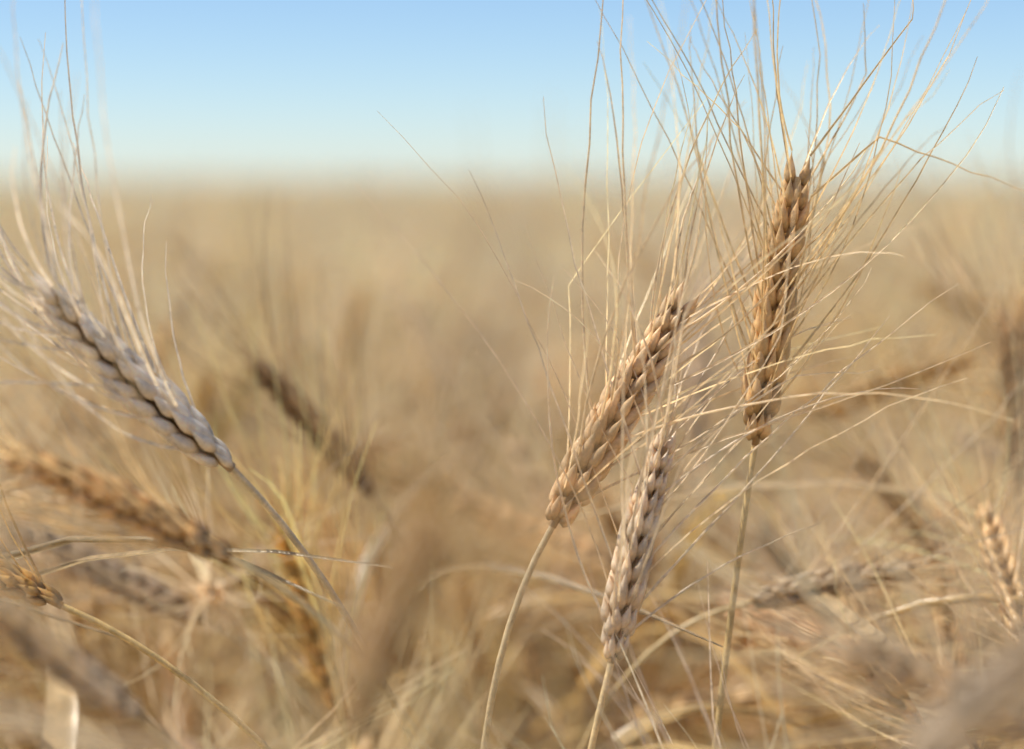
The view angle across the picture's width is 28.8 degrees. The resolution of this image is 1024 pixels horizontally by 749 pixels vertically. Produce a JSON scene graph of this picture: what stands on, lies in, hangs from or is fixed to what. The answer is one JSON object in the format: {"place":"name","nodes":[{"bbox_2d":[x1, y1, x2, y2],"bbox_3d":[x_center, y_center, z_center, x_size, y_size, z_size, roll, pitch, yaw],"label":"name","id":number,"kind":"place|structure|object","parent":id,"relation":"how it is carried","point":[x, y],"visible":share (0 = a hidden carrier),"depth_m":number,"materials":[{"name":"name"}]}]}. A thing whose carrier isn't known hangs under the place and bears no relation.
{"place":"outdoors","nodes":[
{"label":"outdoors","id":0,"kind":"place"},
{"bbox_2d":[0,0,1023,179],"label":"sky","id":1,"kind":"structure","parent":0,"point":[312,83],"materials":[{"name":"blue"}]},
{"bbox_2d":[0,113,1023,748],"bbox_3d":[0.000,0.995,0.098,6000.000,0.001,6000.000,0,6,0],"label":"ground","id":2,"kind":"structure","parent":0,"point":[513,180],"depth_m":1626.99,"materials":[{"name":"beige plant"}]},
{"bbox_2d":[0,349,181,747],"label":"wheat ear","id":3,"kind":"object","parent":2,"relation":"on","point":[81,674],"visible":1,"depth_m":0.55},
{"bbox_2d":[0,484,270,748],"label":"stalk","id":4,"kind":"object","parent":2,"relation":"on","point":[27,579],"visible":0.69,"depth_m":0.69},
{"bbox_2d":[0,0,419,748],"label":"wheat stalk","id":5,"kind":"object","parent":2,"relation":"on","point":[178,422],"visible":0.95,"depth_m":0.66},
{"bbox_2d":[0,225,428,748],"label":"wheat ear","id":6,"kind":"object","parent":2,"relation":"on","point":[108,496],"visible":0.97,"depth_m":0.60},
{"bbox_2d":[11,287,432,748],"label":"wheat ear","id":7,"kind":"object","parent":2,"relation":"on","point":[285,613],"visible":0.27,"depth_m":0.95},
{"bbox_2d":[0,351,521,748],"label":"wheat ear","id":8,"kind":"object","parent":2,"relation":"on","point":[129,584],"visible":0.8,"depth_m":0.87},
{"bbox_2d":[109,189,494,748],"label":"wheat stalk","id":9,"kind":"object","parent":2,"relation":"on","point":[292,407],"visible":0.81,"depth_m":0.88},
{"bbox_2d":[223,98,683,748],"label":"wheat ear","id":10,"kind":"object","parent":2,"relation":"on","point":[383,636],"visible":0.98,"depth_m":0.42},
{"bbox_2d":[272,96,965,748],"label":"wheat ear","id":11,"kind":"object","parent":2,"relation":"on","point":[628,578],"visible":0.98,"depth_m":0.68},
{"bbox_2d":[502,113,857,743],"bbox_3d":[0.125,0.377,1.098,0.166,1.036,0.228,3,7,31],"label":"wheat ear","id":12,"kind":"object","parent":2,"relation":"on","point":[696,430],"visible":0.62,"depth_m":1.00},
{"bbox_2d":[481,0,1012,748],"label":"wheat ear","id":13,"kind":"object","parent":2,"relation":"on","point":[659,332],"visible":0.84,"depth_m":0.69},
{"bbox_2d":[579,285,1023,748],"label":"wheat ear","id":14,"kind":"object","parent":2,"relation":"on","point":[819,581],"visible":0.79,"depth_m":0.79},
{"bbox_2d":[595,0,1023,748],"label":"wheat ear","id":15,"kind":"object","parent":2,"relation":"on","point":[777,234],"visible":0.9,"depth_m":0.70},
{"bbox_2d":[607,137,1023,690],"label":"wheat ear","id":16,"kind":"object","parent":2,"relation":"on","point":[872,464],"visible":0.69,"depth_m":0.90},
{"bbox_2d":[645,233,1023,744],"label":"stalk","id":17,"kind":"object","parent":2,"relation":"on","point":[678,569],"visible":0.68,"depth_m":0.96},
{"bbox_2d":[850,131,1023,584],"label":"wheat ear edge","id":18,"kind":"object","parent":2,"relation":"on","point":[1006,368],"visible":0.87,"depth_m":0.90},
{"bbox_2d":[902,422,1023,748],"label":"wheat ear","id":19,"kind":"object","parent":2,"relation":"on","point":[961,716],"visible":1,"depth_m":0.42},
{"bbox_2d":[916,71,1023,668],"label":"wheat stalk","id":20,"kind":"object","parent":2,"relation":"on","point":[1000,432],"visible":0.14,"depth_m":0.93,"materials":[{"name":"beige plant"}]}
]}

